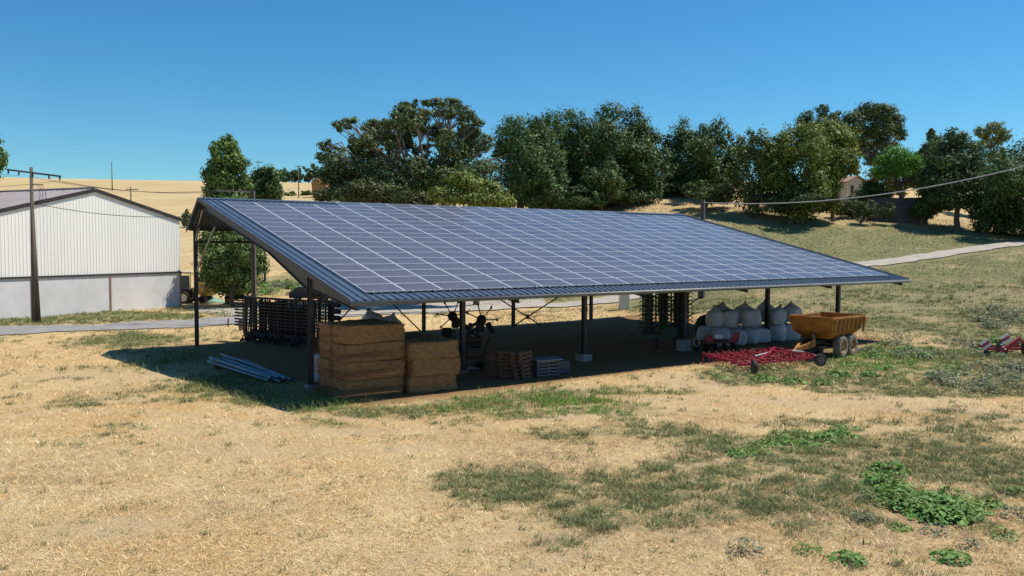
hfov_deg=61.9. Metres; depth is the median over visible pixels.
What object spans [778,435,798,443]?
weed plant
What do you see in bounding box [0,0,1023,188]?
sky
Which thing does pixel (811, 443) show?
weed plant
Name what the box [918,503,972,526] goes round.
weed plant
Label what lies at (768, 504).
green grass
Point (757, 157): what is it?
maple tree
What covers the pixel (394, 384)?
straw bale
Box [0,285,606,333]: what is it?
verge grass
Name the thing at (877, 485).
weed plant
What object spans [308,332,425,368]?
straw bale
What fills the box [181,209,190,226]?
field bush
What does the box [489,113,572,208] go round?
oak tree
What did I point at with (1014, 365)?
weed plant
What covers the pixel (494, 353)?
wooden pallet
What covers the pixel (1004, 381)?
weed plant
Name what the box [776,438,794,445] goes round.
weed plant
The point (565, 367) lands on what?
plastic crate
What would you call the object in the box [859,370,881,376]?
weed plant
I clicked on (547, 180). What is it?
oak tree
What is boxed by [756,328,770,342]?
bulk bag
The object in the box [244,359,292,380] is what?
steel pipe
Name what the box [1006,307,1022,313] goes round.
weed plant
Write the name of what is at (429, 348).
straw bale
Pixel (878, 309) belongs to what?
hillside grass
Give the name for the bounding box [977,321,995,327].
weed plant
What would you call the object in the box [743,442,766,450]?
weed plant
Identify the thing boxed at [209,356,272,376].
steel pipe
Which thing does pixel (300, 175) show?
distant tree
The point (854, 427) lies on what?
weed plant
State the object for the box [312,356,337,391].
straw bale
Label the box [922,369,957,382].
weed plant
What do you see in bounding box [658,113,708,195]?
oak tree
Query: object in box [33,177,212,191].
overhead wire
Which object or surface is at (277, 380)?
steel pipe
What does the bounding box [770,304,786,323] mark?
bulk bag
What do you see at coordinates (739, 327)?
bulk bag
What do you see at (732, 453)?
weed plant
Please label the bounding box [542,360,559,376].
plastic crate
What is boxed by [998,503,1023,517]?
weed plant
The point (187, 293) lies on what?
old harvester
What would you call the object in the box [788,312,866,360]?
tipping trailer
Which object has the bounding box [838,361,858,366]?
weed plant
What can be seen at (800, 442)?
weed plant
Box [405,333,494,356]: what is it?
straw bale
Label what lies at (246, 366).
steel pipe
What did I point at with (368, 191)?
scrub tree
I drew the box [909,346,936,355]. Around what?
weed plant
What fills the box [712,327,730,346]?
bulk bag
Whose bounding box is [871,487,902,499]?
weed plant
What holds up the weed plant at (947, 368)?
on the ground at (612, 351)
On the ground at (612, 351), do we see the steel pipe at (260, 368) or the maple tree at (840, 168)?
the maple tree at (840, 168)
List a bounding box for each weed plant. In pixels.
[257,290,269,294]
[262,281,282,287]
[263,286,277,293]
[277,280,297,287]
[709,373,731,379]
[725,445,746,454]
[726,450,748,457]
[726,537,765,556]
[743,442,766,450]
[743,448,757,456]
[749,373,778,381]
[754,438,781,446]
[759,363,779,370]
[766,429,788,437]
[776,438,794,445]
[778,376,806,383]
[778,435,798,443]
[783,427,808,434]
[790,439,814,446]
[791,541,825,555]
[793,431,816,439]
[803,439,822,446]
[812,377,835,384]
[812,433,837,442]
[814,429,836,435]
[824,368,850,376]
[827,549,868,567]
[829,423,848,429]
[829,428,850,435]
[833,430,858,438]
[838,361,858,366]
[845,510,877,523]
[849,425,860,430]
[852,489,877,500]
[857,345,875,352]
[857,350,883,356]
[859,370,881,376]
[859,470,889,480]
[861,473,898,485]
[863,344,889,350]
[866,354,884,359]
[868,473,914,488]
[870,460,912,475]
[870,482,894,491]
[871,364,899,370]
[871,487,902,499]
[872,489,907,508]
[874,483,913,497]
[875,335,897,346]
[878,487,907,500]
[882,372,908,378]
[885,491,916,505]
[885,522,913,532]
[887,498,922,512]
[889,332,912,342]
[889,351,904,358]
[891,486,917,495]
[895,343,917,351]
[895,346,915,355]
[896,493,925,506]
[898,495,927,508]
[903,504,954,526]
[907,350,932,358]
[907,492,938,503]
[908,489,944,495]
[908,506,952,520]
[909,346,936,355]
[910,352,936,358]
[912,491,936,503]
[914,503,943,513]
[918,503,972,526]
[918,522,952,537]
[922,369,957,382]
[923,345,940,349]
[923,367,951,379]
[926,367,955,374]
[926,495,957,511]
[928,348,946,355]
[929,547,972,566]
[930,377,949,385]
[930,491,953,498]
[932,496,976,515]
[934,369,963,380]
[936,493,966,505]
[937,484,975,501]
[939,378,969,389]
[941,501,985,516]
[941,505,984,522]
[943,498,974,507]
[951,363,978,373]
[952,336,969,343]
[954,534,987,550]
[956,369,974,375]
[962,348,983,355]
[963,502,994,516]
[964,338,986,349]
[964,385,985,393]
[967,370,1000,382]
[968,313,984,321]
[968,357,995,368]
[968,378,989,386]
[972,497,1005,509]
[974,380,1005,392]
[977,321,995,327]
[980,364,1001,371]
[983,379,1003,386]
[984,526,1020,541]
[985,367,1009,376]
[987,322,1007,328]
[988,336,1007,343]
[993,319,1012,326]
[994,352,1007,359]
[996,376,1018,383]
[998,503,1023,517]
[999,357,1022,364]
[999,361,1023,370]
[1000,313,1023,320]
[1002,371,1023,379]
[1003,376,1023,385]
[1004,485,1023,495]
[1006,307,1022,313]
[1006,359,1022,370]
[1006,362,1023,374]
[1008,382,1023,389]
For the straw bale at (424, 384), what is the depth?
33.56 m
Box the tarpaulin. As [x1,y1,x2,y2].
[206,297,224,303]
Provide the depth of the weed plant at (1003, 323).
57.00 m
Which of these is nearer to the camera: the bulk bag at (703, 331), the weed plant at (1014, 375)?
the weed plant at (1014, 375)
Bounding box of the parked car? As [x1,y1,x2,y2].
[289,286,327,300]
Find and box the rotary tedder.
[435,302,499,369]
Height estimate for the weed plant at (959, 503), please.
0.341 m
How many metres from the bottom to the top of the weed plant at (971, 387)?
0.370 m
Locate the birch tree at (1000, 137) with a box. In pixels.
[973,121,1012,164]
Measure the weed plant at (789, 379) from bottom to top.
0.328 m
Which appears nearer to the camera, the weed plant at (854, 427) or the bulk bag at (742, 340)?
the weed plant at (854, 427)
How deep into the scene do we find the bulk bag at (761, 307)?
52.55 m
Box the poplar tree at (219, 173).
[189,132,255,209]
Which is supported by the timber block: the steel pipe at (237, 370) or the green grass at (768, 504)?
the steel pipe at (237, 370)
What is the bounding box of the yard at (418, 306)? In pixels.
[190,298,544,315]
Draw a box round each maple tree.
[727,124,785,217]
[756,119,840,222]
[803,120,864,221]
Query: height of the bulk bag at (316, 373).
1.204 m
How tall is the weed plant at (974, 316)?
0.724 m
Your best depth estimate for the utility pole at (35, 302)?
60.91 m
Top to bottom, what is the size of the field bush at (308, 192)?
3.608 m
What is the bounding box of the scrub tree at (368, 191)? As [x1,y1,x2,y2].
[311,176,434,204]
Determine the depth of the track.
88.16 m
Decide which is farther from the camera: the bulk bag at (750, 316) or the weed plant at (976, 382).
the bulk bag at (750, 316)
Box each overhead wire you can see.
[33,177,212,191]
[34,203,189,216]
[49,179,227,192]
[62,181,240,192]
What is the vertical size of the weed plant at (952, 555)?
0.248 m
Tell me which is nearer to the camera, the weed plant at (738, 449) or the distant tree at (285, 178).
the weed plant at (738, 449)
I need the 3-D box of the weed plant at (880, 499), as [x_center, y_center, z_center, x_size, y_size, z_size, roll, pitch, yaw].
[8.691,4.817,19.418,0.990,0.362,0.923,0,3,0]
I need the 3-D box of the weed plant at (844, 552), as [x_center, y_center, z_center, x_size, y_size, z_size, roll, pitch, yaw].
[6.280,5.023,15.982,0.710,0.218,0.730,-1,3,-29]
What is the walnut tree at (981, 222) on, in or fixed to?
on the ground at (612, 351)
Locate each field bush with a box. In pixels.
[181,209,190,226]
[284,191,296,195]
[300,189,311,194]
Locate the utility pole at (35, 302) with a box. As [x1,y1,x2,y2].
[7,167,60,322]
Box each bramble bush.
[519,179,659,210]
[681,180,738,211]
[747,188,846,223]
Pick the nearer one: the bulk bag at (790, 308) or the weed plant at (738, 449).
the weed plant at (738, 449)
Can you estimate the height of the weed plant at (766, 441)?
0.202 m
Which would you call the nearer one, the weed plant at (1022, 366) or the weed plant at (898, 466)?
the weed plant at (898, 466)
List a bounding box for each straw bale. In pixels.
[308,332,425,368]
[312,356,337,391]
[313,318,387,355]
[319,339,333,358]
[319,369,340,390]
[319,374,332,394]
[326,376,404,401]
[327,340,406,377]
[331,321,406,343]
[331,358,406,381]
[332,336,458,377]
[332,374,457,401]
[404,356,510,377]
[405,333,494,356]
[459,368,489,374]
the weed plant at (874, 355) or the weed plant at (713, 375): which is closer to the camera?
the weed plant at (713, 375)
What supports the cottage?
on the ground at (612, 351)
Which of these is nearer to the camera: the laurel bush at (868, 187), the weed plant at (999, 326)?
the weed plant at (999, 326)
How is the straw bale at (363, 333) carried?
on the straw bale at (394, 349)
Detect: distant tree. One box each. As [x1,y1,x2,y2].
[279,167,288,181]
[287,170,296,182]
[294,167,304,182]
[302,163,315,182]
[313,165,324,178]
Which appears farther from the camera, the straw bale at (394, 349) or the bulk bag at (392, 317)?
the bulk bag at (392, 317)
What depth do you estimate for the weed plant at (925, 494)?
19.48 m
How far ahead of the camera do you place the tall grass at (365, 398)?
34.17 m
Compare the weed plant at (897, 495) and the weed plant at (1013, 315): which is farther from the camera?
the weed plant at (1013, 315)
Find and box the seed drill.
[693,332,739,351]
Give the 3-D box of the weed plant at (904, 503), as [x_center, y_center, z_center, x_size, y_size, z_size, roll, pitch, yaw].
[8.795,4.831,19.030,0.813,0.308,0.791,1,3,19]
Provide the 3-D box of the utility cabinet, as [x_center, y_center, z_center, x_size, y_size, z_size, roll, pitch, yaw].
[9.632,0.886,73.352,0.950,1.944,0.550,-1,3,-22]
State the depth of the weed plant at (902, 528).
17.63 m
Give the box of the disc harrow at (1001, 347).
[978,333,1023,356]
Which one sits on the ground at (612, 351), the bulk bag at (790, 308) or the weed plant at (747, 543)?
the weed plant at (747, 543)
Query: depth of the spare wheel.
51.31 m
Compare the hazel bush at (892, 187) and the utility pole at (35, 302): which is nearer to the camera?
the utility pole at (35, 302)
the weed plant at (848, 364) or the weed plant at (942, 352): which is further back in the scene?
the weed plant at (942, 352)
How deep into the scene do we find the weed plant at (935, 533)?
17.45 m
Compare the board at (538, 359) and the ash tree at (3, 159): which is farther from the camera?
the ash tree at (3, 159)
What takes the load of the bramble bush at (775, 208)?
on the ground at (612, 351)
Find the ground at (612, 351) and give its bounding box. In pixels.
[0,177,1023,575]
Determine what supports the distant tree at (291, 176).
on the ground at (612, 351)
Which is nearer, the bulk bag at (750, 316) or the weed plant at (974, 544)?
the weed plant at (974, 544)
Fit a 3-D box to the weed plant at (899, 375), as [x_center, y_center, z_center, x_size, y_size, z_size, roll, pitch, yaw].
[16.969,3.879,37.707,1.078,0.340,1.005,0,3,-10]
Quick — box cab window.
[181,276,189,287]
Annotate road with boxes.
[0,307,458,334]
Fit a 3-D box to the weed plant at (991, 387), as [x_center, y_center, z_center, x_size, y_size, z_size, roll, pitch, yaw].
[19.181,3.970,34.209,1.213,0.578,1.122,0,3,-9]
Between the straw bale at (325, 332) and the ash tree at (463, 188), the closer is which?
the straw bale at (325, 332)
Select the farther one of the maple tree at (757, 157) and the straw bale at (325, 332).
the maple tree at (757, 157)
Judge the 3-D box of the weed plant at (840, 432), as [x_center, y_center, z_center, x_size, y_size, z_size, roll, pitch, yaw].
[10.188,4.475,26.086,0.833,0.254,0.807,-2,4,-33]
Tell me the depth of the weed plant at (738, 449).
23.89 m
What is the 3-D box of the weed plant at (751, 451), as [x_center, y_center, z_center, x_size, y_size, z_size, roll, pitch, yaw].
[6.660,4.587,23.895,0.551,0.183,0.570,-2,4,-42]
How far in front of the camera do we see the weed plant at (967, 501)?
19.11 m
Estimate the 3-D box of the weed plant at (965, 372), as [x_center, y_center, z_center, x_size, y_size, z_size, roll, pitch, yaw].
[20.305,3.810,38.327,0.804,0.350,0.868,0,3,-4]
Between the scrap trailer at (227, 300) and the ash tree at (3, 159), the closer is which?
the ash tree at (3, 159)
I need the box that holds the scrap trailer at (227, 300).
[224,293,250,303]
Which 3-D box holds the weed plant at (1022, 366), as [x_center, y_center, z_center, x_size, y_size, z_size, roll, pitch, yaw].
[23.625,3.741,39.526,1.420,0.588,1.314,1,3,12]
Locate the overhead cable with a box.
[703,166,1023,203]
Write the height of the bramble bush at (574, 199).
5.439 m
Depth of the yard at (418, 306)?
78.26 m
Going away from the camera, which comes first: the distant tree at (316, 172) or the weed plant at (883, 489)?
the weed plant at (883, 489)
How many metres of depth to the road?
59.53 m
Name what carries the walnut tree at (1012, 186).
on the ground at (612, 351)
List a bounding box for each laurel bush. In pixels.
[845,179,894,202]
[906,197,939,225]
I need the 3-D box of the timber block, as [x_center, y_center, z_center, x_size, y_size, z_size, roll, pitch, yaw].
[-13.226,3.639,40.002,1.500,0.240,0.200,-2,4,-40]
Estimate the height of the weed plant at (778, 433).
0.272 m
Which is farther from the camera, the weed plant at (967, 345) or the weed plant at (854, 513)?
the weed plant at (967, 345)
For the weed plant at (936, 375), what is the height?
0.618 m
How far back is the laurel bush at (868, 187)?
118.43 m
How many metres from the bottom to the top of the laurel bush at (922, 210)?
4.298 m
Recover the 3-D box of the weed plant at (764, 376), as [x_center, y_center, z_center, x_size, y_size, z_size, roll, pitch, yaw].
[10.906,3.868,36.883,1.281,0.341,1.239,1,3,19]
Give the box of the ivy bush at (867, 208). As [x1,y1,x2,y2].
[835,195,896,221]
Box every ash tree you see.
[0,134,9,180]
[425,169,516,304]
[908,150,921,189]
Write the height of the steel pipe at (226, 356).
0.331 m
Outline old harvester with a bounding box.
[181,271,216,303]
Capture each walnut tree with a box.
[962,170,1023,233]
[971,135,1023,237]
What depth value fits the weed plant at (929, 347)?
47.28 m
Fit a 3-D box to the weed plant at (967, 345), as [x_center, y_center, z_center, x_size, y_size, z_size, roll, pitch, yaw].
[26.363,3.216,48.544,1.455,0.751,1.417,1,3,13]
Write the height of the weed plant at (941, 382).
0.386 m
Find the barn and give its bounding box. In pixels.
[0,187,184,319]
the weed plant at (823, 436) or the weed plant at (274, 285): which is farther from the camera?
the weed plant at (274, 285)
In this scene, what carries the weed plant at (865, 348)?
on the ground at (612, 351)
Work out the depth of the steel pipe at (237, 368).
38.40 m
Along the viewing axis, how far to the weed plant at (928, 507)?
18.79 m
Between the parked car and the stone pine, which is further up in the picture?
the stone pine
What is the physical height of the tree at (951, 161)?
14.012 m
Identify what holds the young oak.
on the ground at (612, 351)
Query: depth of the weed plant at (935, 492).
19.71 m
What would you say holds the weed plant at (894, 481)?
on the ground at (612, 351)
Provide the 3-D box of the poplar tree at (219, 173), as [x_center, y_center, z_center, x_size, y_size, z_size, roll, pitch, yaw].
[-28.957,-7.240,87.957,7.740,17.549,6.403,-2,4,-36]
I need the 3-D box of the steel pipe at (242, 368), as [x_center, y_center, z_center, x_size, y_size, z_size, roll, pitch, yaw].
[-12.101,3.538,37.914,0.110,0.329,5.902,-3,4,-43]
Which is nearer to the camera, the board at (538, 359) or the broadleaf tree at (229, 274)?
the board at (538, 359)
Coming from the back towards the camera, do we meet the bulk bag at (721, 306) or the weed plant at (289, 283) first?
the weed plant at (289, 283)
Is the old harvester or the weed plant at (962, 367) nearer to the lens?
the weed plant at (962, 367)
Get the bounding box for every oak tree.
[314,96,515,205]
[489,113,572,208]
[508,140,571,209]
[529,103,593,208]
[566,98,671,206]
[576,158,628,210]
[615,117,674,203]
[654,171,685,196]
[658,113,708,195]
[683,113,752,194]
[793,104,849,138]
[840,100,910,179]
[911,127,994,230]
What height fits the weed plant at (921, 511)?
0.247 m
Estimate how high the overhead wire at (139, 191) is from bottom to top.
0.810 m
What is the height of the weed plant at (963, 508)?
0.335 m
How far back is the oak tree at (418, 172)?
82.12 m
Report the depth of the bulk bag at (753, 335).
50.16 m
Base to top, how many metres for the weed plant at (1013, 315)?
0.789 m
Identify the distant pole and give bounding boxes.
[126,187,137,200]
[295,164,303,197]
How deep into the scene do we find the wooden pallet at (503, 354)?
37.30 m
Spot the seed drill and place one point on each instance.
(733, 339)
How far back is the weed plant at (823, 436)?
25.54 m
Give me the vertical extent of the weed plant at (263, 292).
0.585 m
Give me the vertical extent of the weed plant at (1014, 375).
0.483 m
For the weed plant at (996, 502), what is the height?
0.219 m
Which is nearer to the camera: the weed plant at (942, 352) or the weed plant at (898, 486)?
the weed plant at (898, 486)
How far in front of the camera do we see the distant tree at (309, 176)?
393.71 m
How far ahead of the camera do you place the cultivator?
41.04 m
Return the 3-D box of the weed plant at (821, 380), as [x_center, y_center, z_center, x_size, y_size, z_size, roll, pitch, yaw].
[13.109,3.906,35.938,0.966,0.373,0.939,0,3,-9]
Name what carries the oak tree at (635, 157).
on the ground at (612, 351)
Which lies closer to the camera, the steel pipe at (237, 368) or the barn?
the steel pipe at (237, 368)
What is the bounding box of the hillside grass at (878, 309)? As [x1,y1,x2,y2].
[483,206,1023,363]
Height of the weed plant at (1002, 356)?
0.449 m
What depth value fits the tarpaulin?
81.94 m
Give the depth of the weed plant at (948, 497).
19.14 m
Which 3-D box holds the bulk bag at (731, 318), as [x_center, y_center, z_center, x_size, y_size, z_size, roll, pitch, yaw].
[12.740,1.761,50.100,1.121,1.078,1.030,2,3,25]
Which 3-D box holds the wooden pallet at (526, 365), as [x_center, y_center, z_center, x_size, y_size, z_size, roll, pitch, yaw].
[0.656,3.372,37.399,0.140,1.160,1.200,-12,-3,27]
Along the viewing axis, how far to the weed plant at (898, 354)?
43.76 m
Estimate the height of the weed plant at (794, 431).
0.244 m
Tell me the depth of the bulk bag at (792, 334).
51.80 m
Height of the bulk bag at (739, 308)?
1.418 m
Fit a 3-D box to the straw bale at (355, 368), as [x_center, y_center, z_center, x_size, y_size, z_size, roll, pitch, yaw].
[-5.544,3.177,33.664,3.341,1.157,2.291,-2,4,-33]
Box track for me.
[341,241,1023,314]
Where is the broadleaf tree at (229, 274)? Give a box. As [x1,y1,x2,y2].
[189,231,270,306]
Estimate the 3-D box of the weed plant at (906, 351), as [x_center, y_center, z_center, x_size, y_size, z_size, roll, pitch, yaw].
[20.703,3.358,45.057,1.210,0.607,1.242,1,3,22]
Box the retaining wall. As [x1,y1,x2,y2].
[866,198,927,224]
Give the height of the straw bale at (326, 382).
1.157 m
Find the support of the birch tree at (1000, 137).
on the ground at (612, 351)
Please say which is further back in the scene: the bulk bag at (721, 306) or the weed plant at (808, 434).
the bulk bag at (721, 306)
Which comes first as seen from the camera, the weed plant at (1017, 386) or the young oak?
the weed plant at (1017, 386)
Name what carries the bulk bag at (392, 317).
on the bulk bag
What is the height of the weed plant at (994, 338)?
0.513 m
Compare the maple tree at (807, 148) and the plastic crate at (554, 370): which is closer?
the plastic crate at (554, 370)
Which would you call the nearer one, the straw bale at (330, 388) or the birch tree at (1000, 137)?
the straw bale at (330, 388)
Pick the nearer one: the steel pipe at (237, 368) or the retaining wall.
the steel pipe at (237, 368)
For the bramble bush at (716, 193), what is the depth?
116.30 m
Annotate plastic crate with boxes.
[531,360,548,377]
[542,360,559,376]
[552,359,569,373]
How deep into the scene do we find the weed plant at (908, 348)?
46.14 m
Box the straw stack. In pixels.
[311,179,327,196]
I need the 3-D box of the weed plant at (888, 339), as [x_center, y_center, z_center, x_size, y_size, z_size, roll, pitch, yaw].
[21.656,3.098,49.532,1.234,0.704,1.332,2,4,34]
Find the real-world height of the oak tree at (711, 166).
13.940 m
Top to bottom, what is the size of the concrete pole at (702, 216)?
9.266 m
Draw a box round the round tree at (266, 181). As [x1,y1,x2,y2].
[246,163,288,283]
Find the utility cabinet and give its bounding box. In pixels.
[618,294,629,309]
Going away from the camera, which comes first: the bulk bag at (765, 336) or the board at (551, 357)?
the board at (551, 357)
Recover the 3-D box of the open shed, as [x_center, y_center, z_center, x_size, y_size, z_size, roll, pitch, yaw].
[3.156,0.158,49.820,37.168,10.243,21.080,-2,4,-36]
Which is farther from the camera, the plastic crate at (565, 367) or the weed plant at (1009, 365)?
the weed plant at (1009, 365)
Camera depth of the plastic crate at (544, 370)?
37.55 m
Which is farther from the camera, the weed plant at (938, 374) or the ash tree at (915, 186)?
the ash tree at (915, 186)
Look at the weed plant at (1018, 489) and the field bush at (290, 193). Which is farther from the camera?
the field bush at (290, 193)
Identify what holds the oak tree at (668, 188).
on the ground at (612, 351)
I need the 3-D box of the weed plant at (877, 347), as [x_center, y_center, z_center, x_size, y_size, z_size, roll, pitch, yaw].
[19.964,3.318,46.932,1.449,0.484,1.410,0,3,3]
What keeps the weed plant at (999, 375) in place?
on the ground at (612, 351)
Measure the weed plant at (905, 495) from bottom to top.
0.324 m
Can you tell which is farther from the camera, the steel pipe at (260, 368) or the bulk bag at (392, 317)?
the bulk bag at (392, 317)
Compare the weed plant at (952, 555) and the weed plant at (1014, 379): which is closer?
the weed plant at (952, 555)
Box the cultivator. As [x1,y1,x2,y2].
[702,346,826,373]
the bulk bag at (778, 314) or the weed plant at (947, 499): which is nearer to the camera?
the weed plant at (947, 499)
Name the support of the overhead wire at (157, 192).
attached to the concrete pole at (253, 273)
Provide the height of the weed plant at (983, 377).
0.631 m
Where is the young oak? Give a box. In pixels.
[917,127,943,172]
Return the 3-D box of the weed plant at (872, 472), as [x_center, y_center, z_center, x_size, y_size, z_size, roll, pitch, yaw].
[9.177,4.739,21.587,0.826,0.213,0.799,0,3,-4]
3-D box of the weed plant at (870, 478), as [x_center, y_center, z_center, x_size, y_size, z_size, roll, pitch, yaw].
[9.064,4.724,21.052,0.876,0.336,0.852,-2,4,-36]
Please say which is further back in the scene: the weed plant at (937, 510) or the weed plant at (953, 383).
the weed plant at (953, 383)
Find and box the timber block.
[213,364,224,369]
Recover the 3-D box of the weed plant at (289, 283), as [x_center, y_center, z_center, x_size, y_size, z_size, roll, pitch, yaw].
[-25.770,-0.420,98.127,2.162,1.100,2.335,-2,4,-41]
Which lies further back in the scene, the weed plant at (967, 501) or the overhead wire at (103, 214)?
the overhead wire at (103, 214)
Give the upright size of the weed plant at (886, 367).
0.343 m
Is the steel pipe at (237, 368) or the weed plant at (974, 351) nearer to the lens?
the steel pipe at (237, 368)
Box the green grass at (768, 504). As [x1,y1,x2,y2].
[0,280,1023,575]
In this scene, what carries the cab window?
in the old harvester
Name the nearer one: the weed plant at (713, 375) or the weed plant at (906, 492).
the weed plant at (906, 492)
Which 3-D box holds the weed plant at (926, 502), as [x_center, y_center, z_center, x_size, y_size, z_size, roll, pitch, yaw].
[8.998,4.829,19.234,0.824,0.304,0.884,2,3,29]
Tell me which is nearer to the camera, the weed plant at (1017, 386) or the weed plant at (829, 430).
the weed plant at (829, 430)
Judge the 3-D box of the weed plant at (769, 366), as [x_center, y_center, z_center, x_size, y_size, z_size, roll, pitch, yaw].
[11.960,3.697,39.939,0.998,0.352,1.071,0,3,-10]
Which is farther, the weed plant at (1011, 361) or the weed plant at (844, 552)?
the weed plant at (1011, 361)
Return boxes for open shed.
[186,197,910,388]
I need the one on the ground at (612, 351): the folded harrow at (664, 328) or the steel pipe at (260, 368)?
the folded harrow at (664, 328)
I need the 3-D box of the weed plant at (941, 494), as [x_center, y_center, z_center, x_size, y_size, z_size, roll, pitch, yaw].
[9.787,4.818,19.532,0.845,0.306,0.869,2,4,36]
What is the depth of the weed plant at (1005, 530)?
17.19 m
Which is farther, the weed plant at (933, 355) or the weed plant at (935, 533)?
the weed plant at (933, 355)
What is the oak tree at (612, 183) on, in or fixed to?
on the ground at (612, 351)
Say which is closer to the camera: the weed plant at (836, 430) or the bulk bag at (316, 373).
the weed plant at (836, 430)
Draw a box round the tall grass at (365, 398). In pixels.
[59,325,1023,416]
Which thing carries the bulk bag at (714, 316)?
on the bulk bag at (703, 331)
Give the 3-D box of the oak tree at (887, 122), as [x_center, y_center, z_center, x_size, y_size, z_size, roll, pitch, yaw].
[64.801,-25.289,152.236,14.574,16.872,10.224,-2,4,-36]
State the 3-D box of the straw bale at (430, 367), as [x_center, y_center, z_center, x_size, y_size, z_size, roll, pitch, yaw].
[-2.230,3.168,35.229,5.282,1.131,1.864,0,3,-35]
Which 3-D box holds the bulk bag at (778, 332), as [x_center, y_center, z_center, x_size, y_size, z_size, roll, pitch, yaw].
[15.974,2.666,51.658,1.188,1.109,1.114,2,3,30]
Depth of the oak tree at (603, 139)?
122.56 m
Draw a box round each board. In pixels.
[533,357,552,361]
[542,356,562,359]
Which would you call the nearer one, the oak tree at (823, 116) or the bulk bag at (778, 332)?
the bulk bag at (778, 332)
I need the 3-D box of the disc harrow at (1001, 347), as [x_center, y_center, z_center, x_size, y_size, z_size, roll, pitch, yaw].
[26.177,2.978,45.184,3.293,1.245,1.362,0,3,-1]
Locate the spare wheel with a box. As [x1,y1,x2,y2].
[694,315,705,337]
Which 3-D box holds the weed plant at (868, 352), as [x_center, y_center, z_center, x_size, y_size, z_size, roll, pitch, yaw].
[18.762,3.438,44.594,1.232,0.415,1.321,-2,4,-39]
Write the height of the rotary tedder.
3.352 m
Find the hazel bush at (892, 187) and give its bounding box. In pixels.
[862,163,919,197]
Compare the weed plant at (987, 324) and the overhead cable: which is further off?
the overhead cable
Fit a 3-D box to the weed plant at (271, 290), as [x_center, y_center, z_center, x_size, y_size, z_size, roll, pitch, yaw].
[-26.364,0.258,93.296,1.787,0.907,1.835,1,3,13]
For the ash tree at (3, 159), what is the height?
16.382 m
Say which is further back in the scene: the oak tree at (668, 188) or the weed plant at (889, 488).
the oak tree at (668, 188)
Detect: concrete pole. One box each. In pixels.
[216,189,256,299]
[698,200,704,298]
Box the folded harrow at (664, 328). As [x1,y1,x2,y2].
[623,292,701,348]
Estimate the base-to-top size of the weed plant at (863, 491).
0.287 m
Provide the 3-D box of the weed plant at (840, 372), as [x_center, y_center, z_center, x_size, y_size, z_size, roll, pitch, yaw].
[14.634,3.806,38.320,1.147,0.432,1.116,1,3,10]
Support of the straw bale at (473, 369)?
on the ground at (612, 351)
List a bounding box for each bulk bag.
[314,353,320,382]
[362,308,382,319]
[382,313,400,322]
[697,325,714,344]
[705,305,723,326]
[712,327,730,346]
[716,301,729,310]
[721,309,739,327]
[730,329,746,344]
[731,324,742,329]
[734,301,751,323]
[740,304,761,326]
[742,327,759,343]
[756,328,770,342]
[757,300,773,321]
[769,324,786,341]
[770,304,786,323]
[783,301,801,321]
[785,323,800,340]
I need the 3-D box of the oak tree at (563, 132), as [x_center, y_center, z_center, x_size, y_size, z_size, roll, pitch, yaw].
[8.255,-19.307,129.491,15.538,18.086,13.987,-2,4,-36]
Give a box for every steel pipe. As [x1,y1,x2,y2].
[207,360,269,381]
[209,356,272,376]
[209,358,270,380]
[210,357,272,378]
[219,353,259,369]
[221,357,279,378]
[227,361,281,382]
[236,358,286,379]
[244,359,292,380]
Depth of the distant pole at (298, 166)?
298.37 m
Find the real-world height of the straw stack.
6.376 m
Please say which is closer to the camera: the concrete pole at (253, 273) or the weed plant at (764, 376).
the weed plant at (764, 376)
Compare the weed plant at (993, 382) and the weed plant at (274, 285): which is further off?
the weed plant at (274, 285)
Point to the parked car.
(299, 292)
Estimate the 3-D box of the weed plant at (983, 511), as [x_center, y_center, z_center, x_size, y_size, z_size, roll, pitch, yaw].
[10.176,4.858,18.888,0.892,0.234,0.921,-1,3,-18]
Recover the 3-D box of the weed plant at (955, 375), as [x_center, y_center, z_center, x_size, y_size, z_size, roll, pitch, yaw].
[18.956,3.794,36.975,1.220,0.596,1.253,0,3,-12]
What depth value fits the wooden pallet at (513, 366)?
36.99 m
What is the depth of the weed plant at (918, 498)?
19.34 m
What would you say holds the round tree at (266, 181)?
on the ground at (612, 351)
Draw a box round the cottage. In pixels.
[838,175,865,200]
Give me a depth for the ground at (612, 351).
25.38 m
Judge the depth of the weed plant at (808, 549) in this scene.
16.32 m
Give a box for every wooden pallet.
[489,350,510,376]
[498,351,525,377]
[509,350,532,379]
[517,350,535,379]
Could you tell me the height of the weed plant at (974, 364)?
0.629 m
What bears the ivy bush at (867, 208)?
on the ground at (612, 351)
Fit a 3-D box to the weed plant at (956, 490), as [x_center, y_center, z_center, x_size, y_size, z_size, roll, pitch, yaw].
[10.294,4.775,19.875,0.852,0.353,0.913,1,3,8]
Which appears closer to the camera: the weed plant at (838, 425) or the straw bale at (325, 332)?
the weed plant at (838, 425)
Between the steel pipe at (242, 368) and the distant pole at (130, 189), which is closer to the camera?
the steel pipe at (242, 368)
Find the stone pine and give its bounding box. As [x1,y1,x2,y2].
[868,144,924,197]
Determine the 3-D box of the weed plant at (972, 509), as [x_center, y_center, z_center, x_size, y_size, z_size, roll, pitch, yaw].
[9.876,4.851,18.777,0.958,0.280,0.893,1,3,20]
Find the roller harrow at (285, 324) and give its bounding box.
[234,296,340,347]
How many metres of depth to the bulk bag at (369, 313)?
41.42 m
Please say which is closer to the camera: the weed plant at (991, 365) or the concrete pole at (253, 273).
the weed plant at (991, 365)
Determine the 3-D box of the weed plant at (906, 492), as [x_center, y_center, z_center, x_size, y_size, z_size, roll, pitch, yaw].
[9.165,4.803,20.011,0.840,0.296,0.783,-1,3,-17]
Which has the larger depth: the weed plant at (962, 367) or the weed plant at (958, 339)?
the weed plant at (958, 339)

